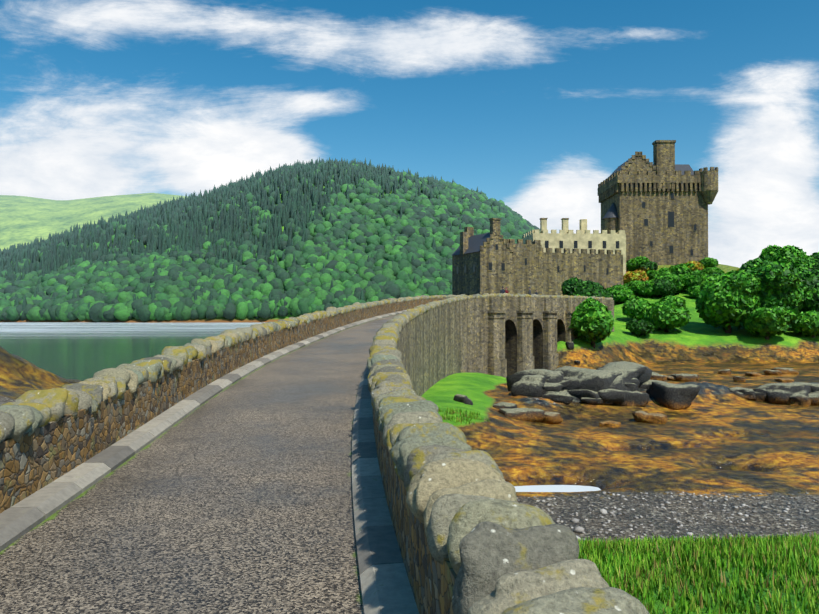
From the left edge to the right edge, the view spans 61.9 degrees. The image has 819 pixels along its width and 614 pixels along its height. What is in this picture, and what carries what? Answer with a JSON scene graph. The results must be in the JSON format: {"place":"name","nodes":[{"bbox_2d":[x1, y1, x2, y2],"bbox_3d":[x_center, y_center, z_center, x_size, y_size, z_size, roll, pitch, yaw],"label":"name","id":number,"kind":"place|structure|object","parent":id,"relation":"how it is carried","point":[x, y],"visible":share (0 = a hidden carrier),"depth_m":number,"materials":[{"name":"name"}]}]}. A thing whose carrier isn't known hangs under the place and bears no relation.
{"place":"outdoors","nodes":[
{"label":"outdoors","id":0,"kind":"place"},
{"bbox_2d":[0,193,187,250],"bbox_3d":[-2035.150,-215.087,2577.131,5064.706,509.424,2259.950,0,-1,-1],"label":"grassy hill","id":1,"kind":"structure","parent":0,"point":[24,219],"depth_m":2140.56,"materials":[{"name":"green plant"}]},
{"bbox_2d":[0,186,390,322],"bbox_3d":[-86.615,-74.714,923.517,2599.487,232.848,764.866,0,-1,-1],"label":"shoreline","id":2,"kind":"structure","parent":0,"point":[218,320],"depth_m":564.56,"materials":[{"name":"grey stone"}]},
{"bbox_2d":[0,157,539,321],"bbox_3d":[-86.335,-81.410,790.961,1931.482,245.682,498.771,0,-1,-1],"label":"hill forest trees","id":3,"kind":"object","parent":2,"relation":"on","point":[349,234],"visible":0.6,"depth_m":648.39,"materials":[{"name":"green plant"}]},
{"bbox_2d":[0,314,398,613],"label":"bridge road","id":4,"kind":"structure","parent":0,"point":[236,497],"depth_m":6.63,"materials":[{"name":"grey asphalt"}]},
{"bbox_2d":[0,310,418,613],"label":"bridge kerbs","id":5,"kind":"structure","parent":4,"relation":"on","point":[385,586],"depth_m":7.25,"materials":[{"name":"concrete"}]},
{"bbox_2d":[0,298,466,613],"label":"parapet wall","id":6,"kind":"structure","parent":4,"relation":"on","point":[39,458],"depth_m":8.09,"materials":[{"name":"brown stone"}]},
{"bbox_2d":[0,293,649,613],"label":"wall coping stones","id":7,"kind":"object","parent":6,"relation":"on","point":[496,543],"visible":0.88,"depth_m":4.09,"materials":[{"name":"grey stone"}]},
{"bbox_2d":[0,322,600,491],"bbox_3d":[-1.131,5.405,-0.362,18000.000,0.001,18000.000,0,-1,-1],"label":"loch water","id":8,"kind":"structure","parent":0,"point":[82,351],"depth_m":138.97,"materials":[{"name":"teal liquid"}]},
{"bbox_2d":[0,264,818,613],"bbox_3d":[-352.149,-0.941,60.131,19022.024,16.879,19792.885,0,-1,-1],"label":"terrain","id":9,"kind":"structure","parent":0,"point":[714,438],"depth_m":26.57,"materials":[{"name":"brown soil"}]},
{"bbox_2d":[397,297,613,395],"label":"bridge","id":10,"kind":"structure","parent":9,"relation":"on","point":[505,337],"depth_m":55.40,"materials":[{"name":"stone"}]},
{"bbox_2d":[452,140,717,303],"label":"castle stone walls","id":11,"kind":"structure","parent":9,"relation":"on","point":[541,275],"depth_m":119.50,"materials":[{"name":"brown stone"}]},
{"bbox_2d":[451,157,693,255],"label":"roofs","id":12,"kind":"structure","parent":11,"relation":"on","point":[475,242],"depth_m":105.39,"materials":[{"name":"grey stone"}]},
{"bbox_2d":[456,184,697,274],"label":"windows","id":13,"kind":"structure","parent":11,"relation":"in","point":[670,219],"depth_m":112.20,"materials":[{"name":"black glass"}]},
{"bbox_2d":[438,407,818,613],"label":"grass","id":14,"kind":"structure","parent":9,"relation":"on","point":[798,551],"depth_m":7.40,"materials":[{"name":"green plant"}]},
{"bbox_2d":[453,341,818,427],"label":"shore rocks","id":15,"kind":"object","parent":9,"relation":"on","point":[621,383],"visible":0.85,"depth_m":36.73,"materials":[{"name":"grey stone"}]},
{"bbox_2d":[517,398,818,539],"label":"shore pebbles","id":16,"kind":"object","parent":9,"relation":"on","point":[579,529],"visible":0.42,"depth_m":17.61,"materials":[{"name":"gravel"}]},
{"bbox_2d":[0,0,818,267],"label":"sky","id":17,"kind":"structure","parent":0,"point":[531,104],"materials":[{"name":"blue"}]},
{"bbox_2d":[523,219,625,283],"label":"castle wall","id":18,"kind":"structure","parent":0,"point":[582,236],"depth_m":112.04,"materials":[{"name":"beige stone"}]},
{"bbox_2d":[561,245,818,347],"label":"shrub","id":19,"kind":"object","parent":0,"point":[771,290],"depth_m":80.03,"materials":[{"name":"green plant"}]}
]}

